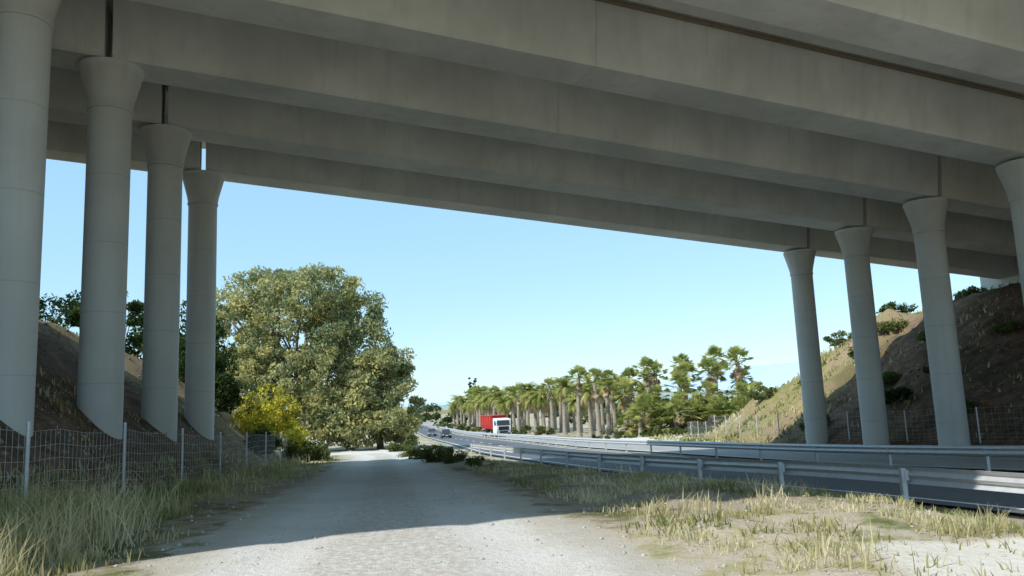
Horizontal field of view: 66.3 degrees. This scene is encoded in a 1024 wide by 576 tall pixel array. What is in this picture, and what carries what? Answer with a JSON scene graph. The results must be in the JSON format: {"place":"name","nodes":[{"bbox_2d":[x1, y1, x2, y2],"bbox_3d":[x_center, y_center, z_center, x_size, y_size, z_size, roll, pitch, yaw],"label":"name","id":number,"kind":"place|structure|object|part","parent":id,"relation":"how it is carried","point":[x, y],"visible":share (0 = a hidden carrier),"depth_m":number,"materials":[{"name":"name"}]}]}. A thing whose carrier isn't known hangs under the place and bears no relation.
{"place":"outdoors","nodes":[
{"label":"outdoors","id":0,"kind":"place"},
{"bbox_2d":[0,449,339,575],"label":"verge grass","id":1,"kind":"structure","parent":0,"point":[215,486],"depth_m":16.24,"materials":[{"name":"green plant"}]},
{"bbox_2d":[40,149,980,408],"label":"sky","id":2,"kind":"structure","parent":0,"point":[500,301],"materials":[{"name":"blue"}]},
{"bbox_2d":[0,283,1023,575],"bbox_3d":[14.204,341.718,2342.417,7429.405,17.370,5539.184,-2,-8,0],"label":"ground","id":3,"kind":"structure","parent":0,"point":[394,545],"depth_m":12.44,"materials":[{"name":"soil"}]},
{"bbox_2d":[39,290,80,334],"bbox_3d":[-36.650,6.979,59.871,10.648,13.787,7.606,-2,-8,0],"label":"pine tree","id":4,"kind":"object","parent":3,"relation":"on","point":[70,318],"visible":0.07,"depth_m":58.90,"materials":[{"name":"green plant"}]},
{"bbox_2d":[0,470,197,575],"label":"tall dry grass","id":5,"kind":"structure","parent":3,"relation":"on","point":[35,525],"depth_m":10.03,"materials":[{"name":"plant"}]},
{"bbox_2d":[67,291,184,364],"bbox_3d":[-29.040,6.178,57.830,10.781,13.236,7.447,-2,-8,0],"label":"pine tree","id":6,"kind":"object","parent":3,"relation":"on","point":[135,308],"visible":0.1,"depth_m":57.09,"materials":[{"name":"green plant"}]},
{"bbox_2d":[0,322,275,490],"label":"embankment stones","id":7,"kind":"object","parent":3,"relation":"on","point":[37,425],"visible":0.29,"depth_m":22.22,"materials":[{"name":"grey stone"}]},
{"bbox_2d":[0,321,285,495],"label":"slope grass","id":8,"kind":"structure","parent":3,"relation":"on","point":[75,417],"depth_m":24.33,"materials":[{"name":"green plant"}]},
{"bbox_2d":[0,421,288,512],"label":"wire fence","id":9,"kind":"object","parent":3,"relation":"on","point":[27,452],"visible":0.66,"depth_m":18.13,"materials":[{"name":"metal"}]},
{"bbox_2d":[0,433,314,518],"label":"wire fence","id":10,"kind":"object","parent":3,"relation":"on","point":[236,472],"visible":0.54,"depth_m":21.25,"materials":[{"name":"grey metal"}]},
{"bbox_2d":[179,300,228,365],"bbox_3d":[-25.022,7.071,59.559,7.353,12.495,6.933,-2,-8,0],"label":"pine tree","id":11,"kind":"object","parent":3,"relation":"on","point":[220,332],"visible":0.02,"depth_m":59.72,"materials":[{"name":"green plant"}]},
{"bbox_2d":[178,331,238,383],"bbox_3d":[-17.357,4.359,43.780,4.133,4.442,4.490,-2,-8,0],"label":"shrub","id":12,"kind":"object","parent":3,"relation":"on","point":[220,361],"visible":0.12,"depth_m":43.41,"materials":[{"name":"green plant"}]},
{"bbox_2d":[179,373,249,415],"bbox_3d":[-18.968,6.711,47.295,5.215,4.153,4.832,-6,-9,23],"label":"shrub","id":13,"kind":"object","parent":3,"relation":"on","point":[231,408],"visible":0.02,"depth_m":47.41,"materials":[{"name":"green plant"}]},
{"bbox_2d":[214,371,246,412],"bbox_3d":[-15.264,5.424,41.041,2.664,2.348,2.930,-2,-8,0],"label":"shrub","id":14,"kind":"object","parent":3,"relation":"on","point":[226,393],"visible":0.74,"depth_m":40.67,"materials":[{"name":"green plant"}]},
{"bbox_2d":[243,429,283,455],"bbox_3d":[-12.866,7.881,39.953,2.011,1.433,2.303,4,-11,-38],"label":"shrub","id":15,"kind":"object","parent":3,"relation":"on","point":[261,433],"visible":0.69,"depth_m":39.84,"materials":[{"name":"green plant"}]},
{"bbox_2d":[232,395,301,448],"bbox_3d":[-13.797,7.534,43.631,3.082,3.137,3.690,-10,-11,43],"label":"gorse bush","id":16,"kind":"object","parent":3,"relation":"on","point":[264,411],"visible":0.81,"depth_m":43.30,"materials":[{"name":"yellow plant"}]},
{"bbox_2d":[241,383,297,447],"bbox_3d":[-14.838,7.796,47.619,3.090,4.100,3.626,-9,-11,38],"label":"gorse bush","id":17,"kind":"object","parent":3,"relation":"on","point":[278,392],"visible":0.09,"depth_m":47.72,"materials":[{"name":"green plant"}]},
{"bbox_2d":[277,424,313,459],"bbox_3d":[-12.530,9.101,45.706,2.383,2.311,2.760,-2,-8,0],"label":"gorse bush","id":18,"kind":"object","parent":3,"relation":"on","point":[296,435],"visible":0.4,"depth_m":45.37,"materials":[{"name":"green plant"}]},
{"bbox_2d":[216,262,394,447],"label":"eucalyptus tree","id":19,"kind":"object","parent":3,"relation":"on","point":[313,363],"visible":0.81,"depth_m":70.68,"materials":[{"name":"green plant"}]},
{"bbox_2d":[281,440,330,462],"bbox_3d":[-11.547,9.212,43.807,2.754,1.402,2.293,1,-9,-23],"label":"shrub","id":20,"kind":"object","parent":3,"relation":"on","point":[317,451],"visible":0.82,"depth_m":43.58,"materials":[{"name":"green plant"}]},
{"bbox_2d":[321,345,428,450],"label":"eucalyptus tree","id":21,"kind":"object","parent":3,"relation":"on","point":[391,419],"visible":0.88,"depth_m":69.05,"materials":[{"name":"green plant"}]},
{"bbox_2d":[386,439,417,451],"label":"shrub","id":22,"kind":"object","parent":3,"relation":"on","point":[395,446],"visible":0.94,"depth_m":59.16,"materials":[{"name":"green plant"}]},
{"bbox_2d":[396,447,414,456],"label":"shrub","id":23,"kind":"object","parent":3,"relation":"on","point":[405,454],"visible":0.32,"depth_m":46.24,"materials":[{"name":"green plant"}]},
{"bbox_2d":[407,447,432,459],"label":"shrub","id":24,"kind":"object","parent":3,"relation":"on","point":[416,452],"visible":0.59,"depth_m":40.85,"materials":[{"name":"green plant"}]},
{"bbox_2d":[418,444,454,461],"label":"shrub","id":25,"kind":"object","parent":3,"relation":"on","point":[428,455],"visible":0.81,"depth_m":35.51,"materials":[{"name":"green plant"}]},
{"bbox_2d":[440,449,468,463],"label":"shrub","id":26,"kind":"object","parent":3,"relation":"on","point":[449,458],"visible":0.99,"depth_m":32.98,"materials":[{"name":"green plant"}]},
{"bbox_2d":[467,377,471,422],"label":"cypress tree","id":27,"kind":"object","parent":3,"relation":"on","point":[470,383],"visible":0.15,"depth_m":297.41,"materials":[{"name":"green plant"}]},
{"bbox_2d":[464,455,484,465],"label":"shrub","id":28,"kind":"object","parent":3,"relation":"on","point":[476,460],"visible":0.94,"depth_m":29.39,"materials":[{"name":"green plant"}]},
{"bbox_2d":[437,423,553,434],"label":"distant hedge","id":29,"kind":"object","parent":3,"relation":"on","point":[542,430],"visible":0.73,"depth_m":143.96,"materials":[{"name":"green plant"}]},
{"bbox_2d":[0,0,1023,455],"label":"highway overpass bridge","id":30,"kind":"structure","parent":3,"relation":"on","point":[858,136],"depth_m":27.45,"materials":[{"name":"concrete"}]},
{"bbox_2d":[54,462,1018,575],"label":"gravel stones","id":31,"kind":"object","parent":3,"relation":"on","point":[625,552],"visible":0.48,"depth_m":9.87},
{"bbox_2d":[444,376,651,434],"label":"palm tree row","id":32,"kind":"object","parent":3,"relation":"on","point":[542,398],"visible":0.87,"depth_m":141.19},
{"bbox_2d":[564,365,591,436],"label":"fan palm tree","id":33,"kind":"object","parent":3,"relation":"on","point":[578,387],"visible":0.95,"depth_m":102.72,"materials":[{"name":"green plant"}]},
{"bbox_2d":[405,387,774,425],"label":"distant trees","id":34,"kind":"object","parent":3,"relation":"on","point":[433,416],"visible":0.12,"depth_m":321.35,"materials":[{"name":"green plant"}]},
{"bbox_2d":[581,368,607,435],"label":"fan palm tree","id":35,"kind":"object","parent":3,"relation":"on","point":[596,374],"visible":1,"depth_m":98.72,"materials":[{"name":"green plant"}]},
{"bbox_2d":[596,369,617,434],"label":"fan palm tree","id":36,"kind":"object","parent":3,"relation":"on","point":[608,374],"visible":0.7,"depth_m":106.35,"materials":[{"name":"green plant"}]},
{"bbox_2d":[608,376,642,430],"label":"fan palm tree","id":37,"kind":"object","parent":3,"relation":"on","point":[624,382],"visible":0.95,"depth_m":98.72,"materials":[{"name":"green plant"}]},
{"bbox_2d":[614,410,637,435],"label":"palm tree","id":38,"kind":"object","parent":3,"relation":"on","point":[627,426],"visible":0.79,"depth_m":90.73,"materials":[{"name":"green plant"}]},
{"bbox_2d":[612,366,641,424],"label":"fan palm tree","id":39,"kind":"object","parent":3,"relation":"on","point":[628,372],"visible":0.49,"depth_m":103.64,"materials":[{"name":"green plant"}]},
{"bbox_2d":[569,404,704,424],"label":"grove","id":40,"kind":"object","parent":3,"relation":"on","point":[618,414],"visible":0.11,"depth_m":191.18,"materials":[{"name":"green plant"}]},
{"bbox_2d":[622,404,653,432],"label":"palm tree","id":41,"kind":"object","parent":3,"relation":"on","point":[635,427],"visible":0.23,"depth_m":89.72,"materials":[{"name":"green plant"}]},
{"bbox_2d":[625,394,658,436],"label":"palm tree","id":42,"kind":"object","parent":3,"relation":"on","point":[639,421],"visible":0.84,"depth_m":87.81,"materials":[{"name":"green plant"}]},
{"bbox_2d":[632,356,660,426],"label":"fan palm tree","id":43,"kind":"object","parent":3,"relation":"on","point":[647,376],"visible":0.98,"depth_m":99.50,"materials":[{"name":"green plant"}]},
{"bbox_2d":[632,393,664,433],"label":"palm tree","id":44,"kind":"object","parent":3,"relation":"on","point":[648,400],"visible":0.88,"depth_m":87.42,"materials":[{"name":"green plant"}]},
{"bbox_2d":[642,358,668,424],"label":"fan palm tree","id":45,"kind":"object","parent":3,"relation":"on","point":[655,380],"visible":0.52,"depth_m":105.18,"materials":[{"name":"green plant"}]},
{"bbox_2d":[644,392,668,422],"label":"palm tree","id":46,"kind":"object","parent":3,"relation":"on","point":[656,399],"visible":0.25,"depth_m":90.51,"materials":[{"name":"green plant"}]},
{"bbox_2d":[591,422,722,438],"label":"hedge","id":47,"kind":"object","parent":3,"relation":"on","point":[675,431],"visible":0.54,"depth_m":85.83,"materials":[{"name":"green plant"}]},
{"bbox_2d":[642,408,671,435],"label":"palm tree","id":48,"kind":"object","parent":3,"relation":"on","point":[665,416],"visible":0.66,"depth_m":87.13,"materials":[{"name":"green plant"}]},
{"bbox_2d":[645,383,670,410],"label":"fan palm tree","id":49,"kind":"object","parent":3,"relation":"on","point":[656,388],"visible":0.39,"depth_m":91.34,"materials":[{"name":"green plant"}]},
{"bbox_2d":[656,407,687,433],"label":"palm tree","id":50,"kind":"object","parent":3,"relation":"on","point":[670,413],"visible":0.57,"depth_m":87.68,"materials":[{"name":"green plant"}]},
{"bbox_2d":[660,393,695,435],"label":"palm tree","id":51,"kind":"object","parent":3,"relation":"on","point":[677,401],"visible":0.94,"depth_m":87.46,"materials":[{"name":"green plant"}]},
{"bbox_2d":[662,369,698,428],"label":"fan palm tree","id":52,"kind":"object","parent":3,"relation":"on","point":[679,376],"visible":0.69,"depth_m":96.80,"materials":[{"name":"green plant"}]},
{"bbox_2d":[669,408,691,432],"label":"palm tree","id":53,"kind":"object","parent":3,"relation":"on","point":[680,414],"visible":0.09,"depth_m":89.17,"materials":[{"name":"green plant"}]},
{"bbox_2d":[669,352,694,428],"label":"fan palm tree","id":54,"kind":"object","parent":3,"relation":"on","point":[679,358],"visible":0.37,"depth_m":106.52,"materials":[{"name":"green plant"}]},
{"bbox_2d":[671,360,697,427],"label":"fan palm tree","id":55,"kind":"object","parent":3,"relation":"on","point":[685,366],"visible":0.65,"depth_m":101.01,"materials":[{"name":"green plant"}]},
{"bbox_2d":[681,397,708,429],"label":"palm tree","id":56,"kind":"object","parent":3,"relation":"on","point":[695,405],"visible":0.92,"depth_m":87.64,"materials":[{"name":"green plant"}]},
{"bbox_2d":[683,391,708,432],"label":"palm tree","id":57,"kind":"object","parent":3,"relation":"on","point":[699,397],"visible":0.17,"depth_m":90.60,"materials":[{"name":"green plant"}]},
{"bbox_2d":[683,410,710,431],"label":"palm tree","id":58,"kind":"object","parent":3,"relation":"on","point":[689,419],"visible":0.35,"depth_m":88.13,"materials":[{"name":"green plant"}]},
{"bbox_2d":[692,379,722,423],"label":"fan palm tree","id":59,"kind":"object","parent":3,"relation":"on","point":[706,384],"visible":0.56,"depth_m":91.94,"materials":[{"name":"green plant"}]},
{"bbox_2d":[692,403,727,431],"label":"palm tree","id":60,"kind":"object","parent":3,"relation":"on","point":[710,409],"visible":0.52,"depth_m":87.44,"materials":[{"name":"green plant"}]},
{"bbox_2d":[694,356,726,396],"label":"fan palm tree","id":61,"kind":"object","parent":3,"relation":"on","point":[706,362],"visible":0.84,"depth_m":97.27,"materials":[{"name":"green plant"}]},
{"bbox_2d":[700,343,730,392],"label":"fan palm tree","id":62,"kind":"object","parent":3,"relation":"on","point":[714,350],"visible":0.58,"depth_m":103.36,"materials":[{"name":"green plant"}]},
{"bbox_2d":[703,394,731,424],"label":"palm tree","id":63,"kind":"object","parent":3,"relation":"on","point":[714,400],"visible":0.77,"depth_m":87.54,"materials":[{"name":"green plant"}]},
{"bbox_2d":[708,405,731,422],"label":"palm tree","id":64,"kind":"object","parent":3,"relation":"on","point":[723,413],"visible":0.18,"depth_m":87.97,"materials":[{"name":"green plant"}]},
{"bbox_2d":[716,393,737,410],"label":"palm tree","id":65,"kind":"object","parent":3,"relation":"on","point":[723,398],"visible":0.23,"depth_m":90.44,"materials":[{"name":"green plant"}]},
{"bbox_2d":[725,401,736,419],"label":"palm tree","id":66,"kind":"object","parent":3,"relation":"on","point":[730,411],"visible":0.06,"depth_m":90.76,"materials":[{"name":"green plant"}]},
{"bbox_2d":[439,426,1023,470],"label":"guardrail","id":67,"kind":"object","parent":3,"relation":"on","point":[985,451],"visible":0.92,"depth_m":31.11,"materials":[{"name":"metal"}]},
{"bbox_2d":[722,345,754,394],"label":"fan palm tree","id":68,"kind":"object","parent":3,"relation":"on","point":[738,373],"visible":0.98,"depth_m":98.30,"materials":[{"name":"green plant"}]},
{"bbox_2d":[730,395,747,415],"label":"palm tree","id":69,"kind":"object","parent":3,"relation":"on","point":[740,401],"visible":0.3,"depth_m":86.99,"materials":[{"name":"green plant"}]},
{"bbox_2d":[728,367,754,395],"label":"fan palm tree","id":70,"kind":"object","parent":3,"relation":"on","point":[745,372],"visible":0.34,"depth_m":104.94,"materials":[{"name":"green plant"}]},
{"bbox_2d":[728,381,756,408],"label":"fan palm tree","id":71,"kind":"object","parent":3,"relation":"on","point":[741,387],"visible":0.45,"depth_m":92.90,"materials":[{"name":"green plant"}]},
{"bbox_2d":[733,379,754,396],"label":"fan palm tree","id":72,"kind":"object","parent":3,"relation":"on","point":[746,383],"visible":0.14,"depth_m":113.73,"materials":[{"name":"green plant"}]},
{"bbox_2d":[470,443,1023,502],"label":"guardrail","id":73,"kind":"object","parent":3,"relation":"on","point":[904,476],"visible":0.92,"depth_m":17.75,"materials":[{"name":"metal"}]},
{"bbox_2d":[749,381,763,392],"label":"fan palm tree","id":74,"kind":"object","parent":3,"relation":"on","point":[756,384],"visible":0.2,"depth_m":116.55,"materials":[{"name":"green plant"}]},
{"bbox_2d":[748,385,779,400],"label":"shrub","id":75,"kind":"object","parent":3,"relation":"on","point":[755,395],"visible":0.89,"depth_m":62.85,"materials":[{"name":"green plant"}]},
{"bbox_2d":[534,462,1023,575],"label":"dry tufts","id":76,"kind":"object","parent":3,"relation":"on","point":[783,560],"visible":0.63,"depth_m":8.69,"materials":[{"name":"beige plant"}]},
{"bbox_2d":[799,413,831,432],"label":"shrub","id":77,"kind":"object","parent":3,"relation":"on","point":[801,426],"visible":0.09,"depth_m":46.17,"materials":[{"name":"green plant"}]},
{"bbox_2d":[642,281,1023,443],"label":"embankment grass","id":78,"kind":"structure","parent":3,"relation":"on","point":[701,438],"depth_m":56.30,"materials":[{"name":"plant"}]},
{"bbox_2d":[822,330,851,346],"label":"shrub","id":79,"kind":"object","parent":3,"relation":"on","point":[834,341],"visible":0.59,"depth_m":62.10,"materials":[{"name":"green plant"}]},
{"bbox_2d":[689,405,1023,442],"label":"wire fence","id":80,"kind":"object","parent":3,"relation":"on","point":[777,418],"visible":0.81,"depth_m":43.07,"materials":[{"name":"metal"}]},
{"bbox_2d":[846,347,880,358],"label":"shrub","id":81,"kind":"object","parent":3,"relation":"on","point":[851,353],"visible":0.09,"depth_m":54.05,"materials":[{"name":"green plant"}]},
{"bbox_2d":[729,283,1023,445],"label":"slope stones","id":82,"kind":"object","parent":3,"relation":"on","point":[968,374],"visible":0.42,"depth_m":44.26,"materials":[{"name":"stone"}]},
{"bbox_2d":[882,371,902,383],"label":"shrub","id":83,"kind":"object","parent":3,"relation":"on","point":[889,377],"visible":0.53,"depth_m":47.11,"materials":[{"name":"green plant"}]},
{"bbox_2d":[877,319,909,333],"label":"shrub","id":84,"kind":"object","parent":3,"relation":"on","point":[884,326],"visible":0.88,"depth_m":55.58,"materials":[{"name":"green plant"}]},
{"bbox_2d":[876,301,918,314],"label":"shrub","id":85,"kind":"object","parent":3,"relation":"on","point":[901,308],"visible":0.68,"depth_m":59.64,"materials":[{"name":"green plant"}]},
{"bbox_2d":[883,385,912,404],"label":"shrub","id":86,"kind":"object","parent":3,"relation":"on","point":[897,393],"visible":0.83,"depth_m":42.14,"materials":[{"name":"green plant"}]},
{"bbox_2d":[917,330,925,340],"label":"shrub","id":87,"kind":"object","parent":3,"relation":"on","point":[921,336],"visible":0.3,"depth_m":48.90,"materials":[{"name":"green plant"}]},
{"bbox_2d":[922,366,929,373],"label":"shrub","id":88,"kind":"object","parent":3,"relation":"on","point":[926,370],"visible":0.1,"depth_m":43.78,"materials":[{"name":"green plant"}]},
{"bbox_2d":[953,285,987,299],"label":"shrub","id":89,"kind":"object","parent":3,"relation":"on","point":[961,293],"visible":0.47,"depth_m":52.15,"materials":[{"name":"green plant"}]},
{"bbox_2d":[965,399,975,413],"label":"shrub","id":90,"kind":"object","parent":3,"relation":"on","point":[971,406],"visible":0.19,"depth_m":36.42,"materials":[{"name":"green plant"}]},
{"bbox_2d":[991,320,1018,333],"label":"shrub","id":91,"kind":"object","parent":3,"relation":"on","point":[1007,326],"visible":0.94,"depth_m":42.68,"materials":[{"name":"green plant"}]},
{"bbox_2d":[403,388,768,410],"bbox_3d":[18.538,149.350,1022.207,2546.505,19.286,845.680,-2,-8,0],"label":"hills","id":92,"kind":"structure","parent":0,"point":[445,407],"depth_m":1337.03,"materials":[{"name":"grey"}]},
{"bbox_2d":[397,362,799,406],"bbox_3d":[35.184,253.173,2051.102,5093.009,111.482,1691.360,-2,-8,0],"label":"distant hills","id":93,"kind":"structure","parent":0,"point":[773,375],"depth_m":2606.90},
{"bbox_2d":[417,425,1023,513],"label":"road","id":94,"kind":"structure","parent":0,"point":[962,497],"depth_m":22.78,"materials":[{"name":"grey asphalt"}]},
{"bbox_2d":[427,428,436,435],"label":"car","id":95,"kind":"object","parent":94,"relation":"on","point":[431,431],"visible":1,"depth_m":154.59,"materials":[{"name":"paint"}]},
{"bbox_2d":[440,429,451,437],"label":"car","id":96,"kind":"object","parent":94,"relation":"on","point":[445,432],"visible":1,"depth_m":132.48,"materials":[{"name":"paint"}]},
{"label":"windows","id":97,"kind":"part","parent":96,"relation":"part of","materials":[{"name":"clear glass"}]},
{"bbox_2d":[423,422,1023,470],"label":"slip road","id":98,"kind":"structure","parent":0,"point":[996,463],"depth_m":35.19,"materials":[{"name":"grey asphalt"}]},
{"bbox_2d":[480,415,512,436],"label":"tipper truck","id":99,"kind":"object","parent":98,"relation":"on","point":[498,424],"visible":0.86,"depth_m":126.38,"materials":[{"name":"white paint"}]},
{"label":"windows","id":100,"kind":"part","parent":99,"relation":"part of","materials":[{"name":"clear glass"}]},
{"bbox_2d":[461,458,1023,575],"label":"verge grass","id":101,"kind":"structure","parent":0,"point":[871,499],"depth_m":10.80,"materials":[{"name":"beige plant"}]}
]}

